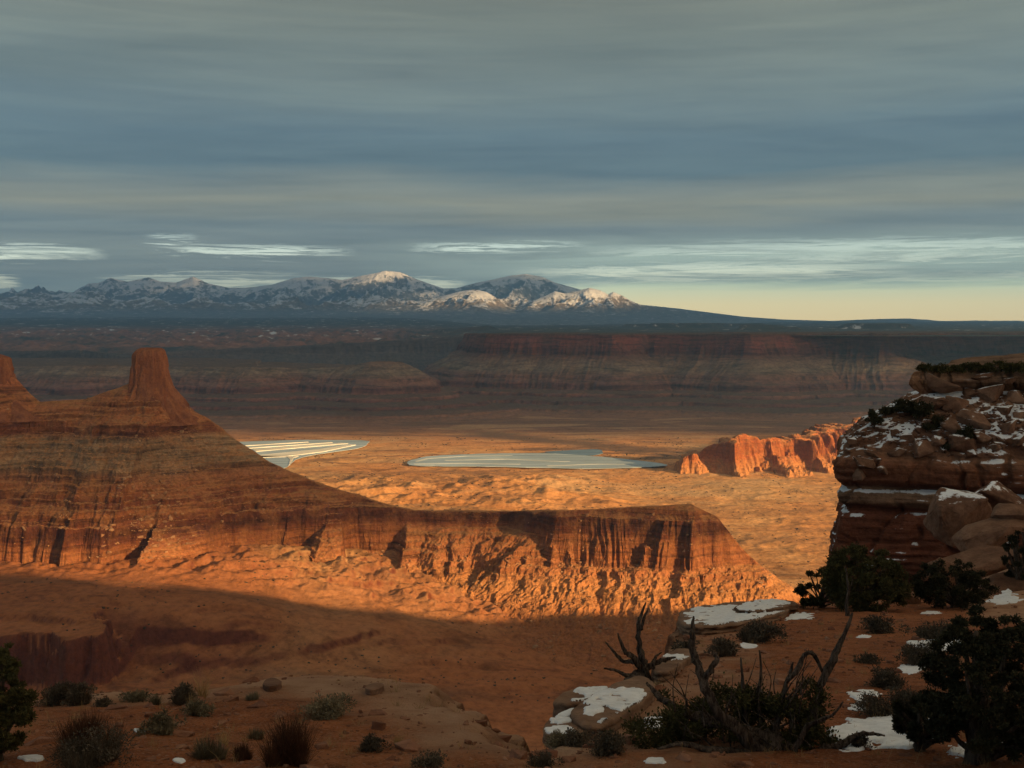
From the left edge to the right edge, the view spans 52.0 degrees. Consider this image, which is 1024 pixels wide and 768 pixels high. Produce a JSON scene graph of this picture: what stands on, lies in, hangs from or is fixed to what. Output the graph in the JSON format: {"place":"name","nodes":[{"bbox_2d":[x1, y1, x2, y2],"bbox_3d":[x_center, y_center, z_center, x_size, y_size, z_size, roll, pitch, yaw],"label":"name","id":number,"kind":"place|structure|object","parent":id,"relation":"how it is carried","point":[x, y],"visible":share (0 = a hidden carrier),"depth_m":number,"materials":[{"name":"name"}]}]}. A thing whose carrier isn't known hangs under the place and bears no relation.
{"place":"outdoors","nodes":[
{"label":"outdoors","id":0,"kind":"place"},
{"bbox_2d":[0,336,462,370],"bbox_3d":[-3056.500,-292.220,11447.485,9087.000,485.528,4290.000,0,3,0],"label":"canyon wall","id":1,"kind":"structure","parent":0,"point":[420,354],"depth_m":11510.60,"materials":[{"name":"stone"}]},
{"bbox_2d":[240,440,369,467],"bbox_3d":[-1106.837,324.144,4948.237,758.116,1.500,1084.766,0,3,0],"label":"pond","id":2,"kind":"structure","parent":0,"point":[282,462],"depth_m":5172.32,"materials":[{"name":"liquid"}]},
{"bbox_2d":[253,443,347,451],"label":"salt dike","id":3,"kind":"structure","parent":2,"relation":"on","point":[268,449],"depth_m":5136.67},
{"bbox_2d":[261,444,353,457],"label":"salt dike","id":4,"kind":"structure","parent":2,"relation":"on","point":[293,453],"depth_m":4939.01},
{"bbox_2d":[0,414,852,751],"bbox_3d":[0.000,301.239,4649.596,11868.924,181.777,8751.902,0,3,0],"label":"valley floor","id":5,"kind":"structure","parent":0,"point":[394,618],"depth_m":2091.79,"materials":[{"name":"soil"}]},
{"bbox_2d":[0,377,808,676],"bbox_3d":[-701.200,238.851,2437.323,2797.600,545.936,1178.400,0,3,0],"label":"mesa","id":6,"kind":"structure","parent":5,"relation":"on","point":[541,587],"depth_m":2275.31,"materials":[{"name":"stone"}]},
{"bbox_2d":[0,354,41,422],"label":"rock spire","id":7,"kind":"object","parent":6,"relation":"on","point":[19,413],"visible":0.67,"depth_m":2411.30,"materials":[{"name":"stone"}]},
{"bbox_2d":[128,347,198,426],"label":"rock spire","id":8,"kind":"object","parent":6,"relation":"on","point":[149,377],"visible":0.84,"depth_m":2421.08,"materials":[{"name":"stone"}]},
{"bbox_2d":[3,377,790,670],"bbox_3d":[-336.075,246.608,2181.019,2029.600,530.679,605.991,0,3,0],"label":"debris","id":9,"kind":"object","parent":6,"relation":"on","point":[252,489],"visible":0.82,"depth_m":2243.50,"materials":[{"name":"stone"}]},
{"bbox_2d":[1,437,837,702],"bbox_3d":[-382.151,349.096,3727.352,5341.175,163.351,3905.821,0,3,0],"label":"scrub","id":10,"kind":"object","parent":5,"relation":"on","point":[117,595],"visible":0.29,"depth_m":3018.60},
{"bbox_2d":[661,416,860,478],"bbox_3d":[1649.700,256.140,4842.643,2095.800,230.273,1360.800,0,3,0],"label":"butte","id":11,"kind":"object","parent":5,"relation":"on","point":[810,449],"visible":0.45,"depth_m":4394.34,"materials":[{"name":"stone"}]},
{"bbox_2d":[0,567,1023,767],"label":"ground","id":12,"kind":"structure","parent":0,"point":[430,736],"depth_m":12.87,"materials":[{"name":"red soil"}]},
{"bbox_2d":[0,641,41,761],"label":"juniper","id":13,"kind":"object","parent":12,"relation":"on","point":[21,699],"visible":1,"depth_m":9.75,"materials":[{"name":"green plant"}]},
{"bbox_2d":[17,754,43,761],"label":"snow patch","id":14,"kind":"object","parent":12,"relation":"on","point":[33,758],"visible":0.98,"depth_m":9.87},
{"bbox_2d":[34,679,74,706],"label":"shrub","id":15,"kind":"object","parent":12,"relation":"on","point":[57,692],"visible":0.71,"depth_m":14.24,"materials":[{"name":"green plant"}]},
{"bbox_2d":[60,681,98,706],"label":"shrub","id":16,"kind":"object","parent":12,"relation":"on","point":[79,692],"visible":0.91,"depth_m":14.09,"materials":[{"name":"green plant"}]},
{"bbox_2d":[39,706,137,755],"bbox_3d":[-4.168,3.383,10.277,0.918,0.457,0.752,-3,4,-41],"label":"shrub","id":17,"kind":"object","parent":12,"relation":"on","point":[70,730],"visible":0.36,"depth_m":10.22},
{"bbox_2d":[44,721,146,767],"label":"shrub","id":18,"kind":"object","parent":12,"relation":"on","point":[102,754],"visible":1,"depth_m":9.69,"materials":[{"name":"green plant"}]},
{"bbox_2d":[92,695,115,706],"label":"shrub","id":19,"kind":"object","parent":12,"relation":"on","point":[104,702],"visible":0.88,"depth_m":13.89,"materials":[{"name":"green plant"}]},
{"bbox_2d":[118,687,157,702],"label":"shrub","id":20,"kind":"object","parent":12,"relation":"on","point":[136,696],"visible":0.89,"depth_m":14.35,"materials":[{"name":"green plant"}]},
{"bbox_2d":[132,708,186,736],"bbox_3d":[-3.885,3.753,11.570,0.481,0.305,0.707,2,4,32],"label":"shrub","id":21,"kind":"object","parent":12,"relation":"on","point":[165,726],"visible":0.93,"depth_m":11.55,"materials":[{"name":"green plant"}]},
{"bbox_2d":[168,681,201,705],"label":"shrub","id":22,"kind":"object","parent":12,"relation":"on","point":[181,693],"visible":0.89,"depth_m":13.94,"materials":[{"name":"green plant"}]},
{"bbox_2d":[179,697,216,716],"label":"shrub","id":23,"kind":"object","parent":12,"relation":"on","point":[198,708],"visible":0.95,"depth_m":12.85,"materials":[{"name":"green plant"}]},
{"bbox_2d":[183,665,219,697],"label":"dry grass","id":24,"kind":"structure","parent":12,"relation":"on","point":[202,688],"depth_m":14.32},
{"bbox_2d":[186,735,230,760],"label":"shrub","id":25,"kind":"object","parent":12,"relation":"on","point":[202,751],"visible":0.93,"depth_m":10.19,"materials":[{"name":"green plant"}]},
{"bbox_2d":[229,740,253,761],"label":"shrub","id":26,"kind":"object","parent":12,"relation":"on","point":[246,753],"visible":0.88,"depth_m":10.20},
{"bbox_2d":[243,726,266,739],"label":"grass tuft","id":27,"kind":"object","parent":12,"relation":"on","point":[255,733],"visible":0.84,"depth_m":11.45,"materials":[{"name":"green plant"}]},
{"bbox_2d":[263,678,281,691],"bbox_3d":[-3.515,4.429,15.389,0.277,0.367,1.091,-1,3,-11],"label":"rock","id":28,"kind":"object","parent":12,"relation":"on","point":[272,684],"visible":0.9,"depth_m":15.16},
{"bbox_2d":[247,709,324,767],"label":"shrub","id":29,"kind":"object","parent":12,"relation":"on","point":[290,746],"visible":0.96,"depth_m":9.59,"materials":[{"name":"plant"}]},
{"bbox_2d":[294,692,357,720],"bbox_3d":[-2.333,3.973,12.897,0.681,0.365,0.946,1,4,23],"label":"shrub","id":30,"kind":"object","parent":12,"relation":"on","point":[325,708],"visible":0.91,"depth_m":12.82,"materials":[{"name":"green plant"}]},
{"bbox_2d":[365,683,383,695],"bbox_3d":[-1.956,4.342,14.877,0.226,0.273,0.729,0,3,0],"label":"rock","id":31,"kind":"object","parent":12,"relation":"on","point":[371,689],"visible":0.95,"depth_m":14.71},
{"bbox_2d":[358,732,393,752],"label":"shrub","id":32,"kind":"object","parent":12,"relation":"on","point":[370,743],"visible":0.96,"depth_m":10.85,"materials":[{"name":"green plant"}]},
{"bbox_2d":[409,749,449,767],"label":"shrub","id":33,"kind":"object","parent":12,"relation":"on","point":[431,760],"visible":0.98,"depth_m":9.73,"materials":[{"name":"green plant"}]},
{"bbox_2d":[3,593,1023,767],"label":"pebbles","id":34,"kind":"object","parent":12,"relation":"on","point":[411,745],"visible":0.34,"depth_m":12.26,"materials":[{"name":"stone"}]},
{"bbox_2d":[525,748,564,767],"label":"shrub","id":35,"kind":"object","parent":12,"relation":"on","point":[543,759],"visible":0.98,"depth_m":10.00,"materials":[{"name":"green plant"}]},
{"bbox_2d":[544,728,566,749],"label":"shrub","id":36,"kind":"object","parent":12,"relation":"on","point":[554,739],"visible":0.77,"depth_m":11.22,"materials":[{"name":"green plant"}]},
{"bbox_2d":[542,714,592,748],"bbox_3d":[0.701,4.034,12.315,0.623,0.609,2.124,0,3,8],"label":"rock ledge","id":37,"kind":"object","parent":12,"relation":"on","point":[549,724],"visible":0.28,"depth_m":11.79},
{"bbox_2d":[544,725,573,733],"bbox_3d":[0.542,3.864,11.671,0.360,0.166,0.594,0,3,0],"label":"snow patch","id":38,"kind":"object","parent":37,"relation":"on","point":[562,728],"visible":0.69,"depth_m":11.70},
{"bbox_2d":[550,708,573,723],"bbox_3d":[0.618,4.028,12.654,0.283,0.317,1.344,1,3,10],"label":"snow patch","id":39,"kind":"object","parent":37,"relation":"on","point":[562,717],"visible":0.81,"depth_m":12.51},
{"bbox_2d":[553,686,592,716],"bbox_3d":[0.874,4.296,14.185,0.616,0.647,1.951,1,4,23],"label":"rock","id":40,"kind":"object","parent":12,"relation":"on","point":[563,701],"visible":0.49,"depth_m":13.51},
{"bbox_2d":[558,726,589,746],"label":"shrub","id":41,"kind":"object","parent":12,"relation":"on","point":[574,737],"visible":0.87,"depth_m":11.13,"materials":[{"name":"green plant"}]},
{"bbox_2d":[580,727,627,759],"bbox_3d":[0.936,3.608,10.518,0.496,0.327,0.540,-2,4,-27],"label":"shrub","id":42,"kind":"object","parent":12,"relation":"on","point":[607,745],"visible":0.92,"depth_m":10.47,"materials":[{"name":"green plant"}]},
{"bbox_2d":[571,675,654,738],"bbox_3d":[1.338,4.206,13.680,0.769,1.014,4.216,1,4,17],"label":"boulder","id":43,"kind":"object","parent":12,"relation":"on","point":[579,718],"visible":0.52,"depth_m":12.61,"materials":[{"name":"stone"}]},
{"bbox_2d":[571,686,646,722],"bbox_3d":[1.307,4.075,13.392,1.115,0.743,3.151,0,3,0],"label":"snow patch","id":44,"kind":"object","parent":43,"relation":"on","point":[631,695],"visible":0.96,"depth_m":13.69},
{"bbox_2d":[604,602,675,680],"bbox_3d":[1.638,4.379,16.931,0.947,1.336,2.421,3,4,38],"label":"dead snag","id":45,"kind":"object","parent":12,"relation":"on","point":[643,666],"visible":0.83,"depth_m":17.50,"materials":[{"name":"brown wood"}]},
{"bbox_2d":[643,757,665,763],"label":"snow patch","id":46,"kind":"object","parent":12,"relation":"on","point":[654,760],"visible":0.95,"depth_m":10.11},
{"bbox_2d":[651,648,691,684],"bbox_3d":[2.925,5.182,19.405,0.590,1.404,5.374,1,3,15],"label":"rock","id":47,"kind":"object","parent":12,"relation":"on","point":[668,668],"visible":0.66,"depth_m":17.93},
{"bbox_2d":[670,639,699,652],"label":"shrub","id":48,"kind":"object","parent":12,"relation":"on","point":[683,644],"visible":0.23,"depth_m":22.08,"materials":[{"name":"green plant"}]},
{"bbox_2d":[703,633,741,657],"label":"shrub","id":49,"kind":"object","parent":12,"relation":"on","point":[721,647],"visible":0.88,"depth_m":21.42,"materials":[{"name":"green plant"}]},
{"bbox_2d":[676,601,790,635],"bbox_3d":[7.922,8.191,37.375,3.624,4.496,19.892,1,4,18],"label":"rock ledge","id":50,"kind":"object","parent":12,"relation":"on","point":[683,627],"visible":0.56,"depth_m":29.45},
{"bbox_2d":[683,600,782,624],"bbox_3d":[7.493,7.709,35.608,3.271,3.273,15.094,1,4,17],"label":"snow patch","id":51,"kind":"object","parent":50,"relation":"on","point":[723,614],"visible":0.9,"depth_m":33.21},
{"bbox_2d":[734,599,798,613],"bbox_3d":[9.559,8.374,39.411,2.026,3.253,14.021,1,4,20],"label":"rock ledge","id":52,"kind":"object","parent":50,"relation":"on","point":[792,605],"visible":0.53,"depth_m":37.64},
{"bbox_2d":[757,599,790,604],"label":"snow patch","id":53,"kind":"object","parent":52,"relation":"on","point":[777,602],"visible":0.84,"depth_m":41.13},
{"bbox_2d":[604,612,884,753],"bbox_3d":[2.442,3.348,11.161,3.035,1.876,1.663,0,3,0],"label":"dead juniper","id":54,"kind":"object","parent":12,"relation":"on","point":[744,700],"visible":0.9,"depth_m":11.00,"materials":[{"name":"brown wood"}]},
{"bbox_2d":[733,619,790,643],"bbox_3d":[5.912,5.902,24.979,1.346,0.662,1.366,0,3,0],"label":"shrub","id":55,"kind":"object","parent":12,"relation":"on","point":[756,632],"visible":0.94,"depth_m":24.79,"materials":[{"name":"green plant"}]},
{"bbox_2d":[786,612,814,619],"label":"snow patch","id":56,"kind":"object","parent":12,"relation":"on","point":[798,615],"visible":0.82,"depth_m":36.00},
{"bbox_2d":[792,570,838,608],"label":"juniper","id":57,"kind":"object","parent":12,"relation":"on","point":[819,601],"visible":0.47,"depth_m":43.29,"materials":[{"name":"green plant"}]},
{"bbox_2d":[844,566,852,615],"bbox_3d":[11.607,7.197,36.176,0.291,1.879,0.180,0,3,0],"label":"dead stick","id":58,"kind":"object","parent":12,"relation":"on","point":[847,610],"visible":0.94,"depth_m":36.16,"materials":[{"name":"brown wood"}]},
{"bbox_2d":[848,731,876,747],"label":"shrub","id":59,"kind":"object","parent":12,"relation":"on","point":[858,741],"visible":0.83,"depth_m":11.04,"materials":[{"name":"green plant"}]},
{"bbox_2d":[846,689,881,700],"bbox_3d":[4.912,4.377,14.637,0.507,0.514,2.019,1,4,18],"label":"snow patch","id":60,"kind":"object","parent":12,"relation":"on","point":[853,695],"visible":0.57,"depth_m":14.54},
{"bbox_2d":[816,541,914,611],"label":"juniper","id":61,"kind":"object","parent":12,"relation":"on","point":[867,589],"visible":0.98,"depth_m":40.24,"materials":[{"name":"green plant"}]},
{"bbox_2d":[852,652,885,664],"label":"shrub","id":62,"kind":"object","parent":12,"relation":"on","point":[866,658],"visible":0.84,"depth_m":19.56,"materials":[{"name":"green plant"}]},
{"bbox_2d":[850,691,895,716],"bbox_3d":[4.519,3.955,12.913,0.816,0.330,0.686,-3,5,-45],"label":"shrub","id":63,"kind":"object","parent":12,"relation":"on","point":[867,704],"visible":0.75,"depth_m":12.82,"materials":[{"name":"green plant"}]},
{"bbox_2d":[857,613,897,633],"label":"shrub","id":64,"kind":"object","parent":12,"relation":"on","point":[874,625],"visible":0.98,"depth_m":28.96,"materials":[{"name":"green plant"}]},
{"bbox_2d":[827,715,928,751],"bbox_3d":[4.196,3.931,11.767,1.328,0.489,2.440,2,4,27],"label":"snow patch","id":65,"kind":"object","parent":12,"relation":"on","point":[883,725],"visible":0.52,"depth_m":11.60,"materials":[{"name":"snow"}]},
{"bbox_2d":[863,664,908,689],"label":"shrub","id":66,"kind":"object","parent":12,"relation":"on","point":[883,679],"visible":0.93,"depth_m":16.03,"materials":[{"name":"green plant"}]},
{"bbox_2d":[883,683,921,710],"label":"shrub","id":67,"kind":"object","parent":12,"relation":"on","point":[904,696],"visible":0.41,"depth_m":12.93,"materials":[{"name":"green plant"}]},
{"bbox_2d":[898,664,920,674],"bbox_3d":[7.221,5.149,18.881,0.606,0.668,2.724,1,4,19],"label":"snow patch","id":68,"kind":"object","parent":12,"relation":"on","point":[908,669],"visible":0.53,"depth_m":18.32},
{"bbox_2d":[891,692,945,752],"bbox_3d":[4.169,3.455,10.665,0.686,0.697,0.588,0,3,0],"label":"juniper","id":69,"kind":"object","parent":12,"relation":"on","point":[909,721],"visible":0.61,"depth_m":10.63,"materials":[{"name":"green plant"}]},
{"bbox_2d":[894,618,950,639],"bbox_3d":[10.441,6.057,25.821,1.262,0.647,1.808,-3,5,-42],"label":"shrub","id":70,"kind":"object","parent":12,"relation":"on","point":[929,632],"visible":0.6,"depth_m":25.71,"materials":[{"name":"green plant"}]},
{"bbox_2d":[893,640,961,665],"bbox_3d":[7.662,4.992,19.393,1.164,0.554,1.121,0,3,0],"label":"shrub","id":71,"kind":"object","parent":12,"relation":"on","point":[912,653],"visible":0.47,"depth_m":19.41,"materials":[{"name":"green plant"}]},
{"bbox_2d":[922,557,954,583],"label":"boulder","id":72,"kind":"object","parent":12,"relation":"on","point":[951,578],"visible":0.14,"depth_m":52.29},
{"bbox_2d":[909,558,999,609],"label":"juniper","id":73,"kind":"object","parent":12,"relation":"on","point":[940,588],"visible":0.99,"depth_m":42.01,"materials":[{"name":"green plant"}]},
{"bbox_2d":[913,602,1023,765],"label":"juniper","id":74,"kind":"object","parent":12,"relation":"on","point":[971,709],"visible":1,"depth_m":9.69,"materials":[{"name":"green plant"}]},
{"bbox_2d":[927,545,1021,586],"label":"boulder","id":75,"kind":"object","parent":12,"relation":"on","point":[987,559],"visible":0.42,"depth_m":54.03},
{"bbox_2d":[946,742,1002,757],"bbox_3d":[4.782,3.706,10.700,0.653,0.271,1.285,2,4,30],"label":"snow patch","id":76,"kind":"object","parent":12,"relation":"on","point":[956,751],"visible":0.18,"depth_m":10.55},
{"bbox_2d":[952,518,1023,551],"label":"boulder","id":77,"kind":"object","parent":12,"relation":"on","point":[992,531],"visible":0.78,"depth_m":59.27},
{"bbox_2d":[979,572,1023,593],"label":"boulder","id":78,"kind":"object","parent":12,"relation":"on","point":[1002,581],"visible":0.41,"depth_m":48.33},
{"bbox_2d":[985,589,1023,605],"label":"snow patch","id":79,"kind":"object","parent":12,"relation":"on","point":[1004,597],"visible":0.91,"depth_m":45.71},
{"bbox_2d":[1000,528,1023,580],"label":"juniper","id":80,"kind":"object","parent":12,"relation":"on","point":[1017,564],"visible":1,"depth_m":48.51,"materials":[{"name":"green plant"}]},
{"bbox_2d":[0,271,1023,324],"bbox_3d":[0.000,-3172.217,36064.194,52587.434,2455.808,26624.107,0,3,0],"label":"mountains","id":81,"kind":"structure","parent":0,"point":[524,299],"depth_m":40699.68,"materials":[{"name":"stone"}]},
{"bbox_2d":[0,317,1023,353],"bbox_3d":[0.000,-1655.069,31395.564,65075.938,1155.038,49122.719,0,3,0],"label":"plateau","id":82,"kind":"structure","parent":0,"point":[118,335],"depth_m":17747.21,"materials":[{"name":"stone"}]},
{"bbox_2d":[0,0,1023,320],"label":"sky","id":83,"kind":"structure","parent":0,"point":[822,160],"materials":[{"name":"grey"}]},
{"bbox_2d":[11,331,1023,422],"bbox_3d":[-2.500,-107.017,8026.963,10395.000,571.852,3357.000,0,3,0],"label":"canyon wall","id":84,"kind":"structure","parent":0,"point":[777,375],"depth_m":7740.03,"materials":[{"name":"stone"}]},
{"bbox_2d":[407,453,666,468],"bbox_3d":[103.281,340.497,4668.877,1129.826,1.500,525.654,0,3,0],"label":"pond","id":85,"kind":"structure","parent":0,"point":[597,462],"depth_m":4631.19,"materials":[{"name":"liquid"}]},
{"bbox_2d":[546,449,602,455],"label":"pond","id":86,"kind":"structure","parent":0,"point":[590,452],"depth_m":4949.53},
{"bbox_2d":[824,353,1023,603],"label":"cliff","id":87,"kind":"structure","parent":0,"point":[876,509],"depth_m":89.51,"materials":[{"name":"stone"}]},
{"bbox_2d":[853,457,875,468],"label":"boulder","id":88,"kind":"object","parent":87,"relation":"on","point":[864,463],"visible":1,"depth_m":88.84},
{"bbox_2d":[864,409,883,428],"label":"bush","id":89,"kind":"object","parent":87,"relation":"on","point":[874,417],"visible":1,"depth_m":90.68,"materials":[{"name":"green plant"}]},
{"bbox_2d":[887,447,907,456],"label":"boulder","id":90,"kind":"object","parent":87,"relation":"on","point":[897,452],"visible":1,"depth_m":89.04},
{"bbox_2d":[891,398,912,413],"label":"bush","id":91,"kind":"object","parent":87,"relation":"on","point":[899,405],"visible":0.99,"depth_m":91.88,"materials":[{"name":"green plant"}]},
{"bbox_2d":[905,396,935,421],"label":"bush","id":92,"kind":"object","parent":87,"relation":"on","point":[918,410],"visible":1,"depth_m":90.93,"materials":[{"name":"green plant"}]},
{"bbox_2d":[913,439,933,458],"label":"boulder","id":93,"kind":"object","parent":87,"relation":"on","point":[923,448],"visible":0.99,"depth_m":88.52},
{"bbox_2d":[840,393,1023,460],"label":"rubble","id":94,"kind":"object","parent":87,"relation":"on","point":[940,431],"visible":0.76,"depth_m":90.18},
{"bbox_2d":[921,414,946,430],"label":"bush","id":95,"kind":"object","parent":87,"relation":"on","point":[935,421],"visible":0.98,"depth_m":89.71,"materials":[{"name":"green plant"}]},
{"bbox_2d":[922,396,948,409],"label":"boulder","id":96,"kind":"object","parent":87,"relation":"on","point":[939,402],"visible":0.6,"depth_m":92.19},
{"bbox_2d":[930,435,946,446],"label":"boulder","id":97,"kind":"object","parent":87,"relation":"on","point":[937,441],"visible":0.89,"depth_m":88.69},
{"bbox_2d":[931,362,953,373],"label":"bush","id":98,"kind":"object","parent":87,"relation":"on","point":[942,368],"visible":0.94,"depth_m":94.04,"materials":[{"name":"green plant"}]},
{"bbox_2d":[924,373,962,393],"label":"boulder","id":99,"kind":"object","parent":87,"relation":"on","point":[938,385],"visible":0.83,"depth_m":93.40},
{"bbox_2d":[940,418,960,433],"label":"boulder","id":100,"kind":"object","parent":87,"relation":"on","point":[952,425],"visible":0.94,"depth_m":89.29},
{"bbox_2d":[942,395,968,410],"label":"boulder","id":101,"kind":"object","parent":87,"relation":"on","point":[958,403],"visible":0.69,"depth_m":92.00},
{"bbox_2d":[923,487,992,546],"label":"boulder","id":102,"kind":"object","parent":87,"relation":"on","point":[950,513],"visible":0.92,"depth_m":65.25,"materials":[{"name":"stone"}]},
{"bbox_2d":[947,434,976,452],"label":"boulder","id":103,"kind":"object","parent":87,"relation":"on","point":[960,443],"visible":0.83,"depth_m":87.85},
{"bbox_2d":[955,423,974,438],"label":"bush","id":104,"kind":"object","parent":87,"relation":"on","point":[967,431],"visible":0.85,"depth_m":88.45,"materials":[{"name":"green plant"}]},
{"bbox_2d":[959,360,980,373],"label":"bush","id":105,"kind":"object","parent":87,"relation":"on","point":[970,366],"visible":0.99,"depth_m":94.27,"materials":[{"name":"green plant"}]},
{"bbox_2d":[956,409,991,429],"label":"boulder","id":106,"kind":"object","parent":87,"relation":"on","point":[978,420],"visible":0.86,"depth_m":89.47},
{"bbox_2d":[974,431,991,443],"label":"boulder","id":107,"kind":"object","parent":87,"relation":"on","point":[980,437],"visible":1,"depth_m":88.07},
{"bbox_2d":[975,384,1004,401],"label":"boulder","id":108,"kind":"object","parent":87,"relation":"on","point":[993,393],"visible":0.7,"depth_m":92.56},
{"bbox_2d":[985,359,1010,374],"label":"bush","id":109,"kind":"object","parent":87,"relation":"on","point":[999,364],"visible":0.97,"depth_m":93.68,"materials":[{"name":"green plant"}]},
{"bbox_2d":[973,481,1023,509],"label":"boulder","id":110,"kind":"object","parent":87,"relation":"on","point":[995,493],"visible":0.55,"depth_m":67.55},
{"bbox_2d":[990,503,1023,519],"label":"boulder","id":111,"kind":"object","parent":87,"relation":"on","point":[1004,510],"visible":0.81,"depth_m":60.17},
{"bbox_2d":[997,419,1016,433],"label":"boulder","id":112,"kind":"object","parent":87,"relation":"on","point":[1008,428],"visible":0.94,"depth_m":88.18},
{"bbox_2d":[1005,390,1023,403],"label":"boulder","id":113,"kind":"object","parent":87,"relation":"on","point":[1015,396],"visible":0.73,"depth_m":91.92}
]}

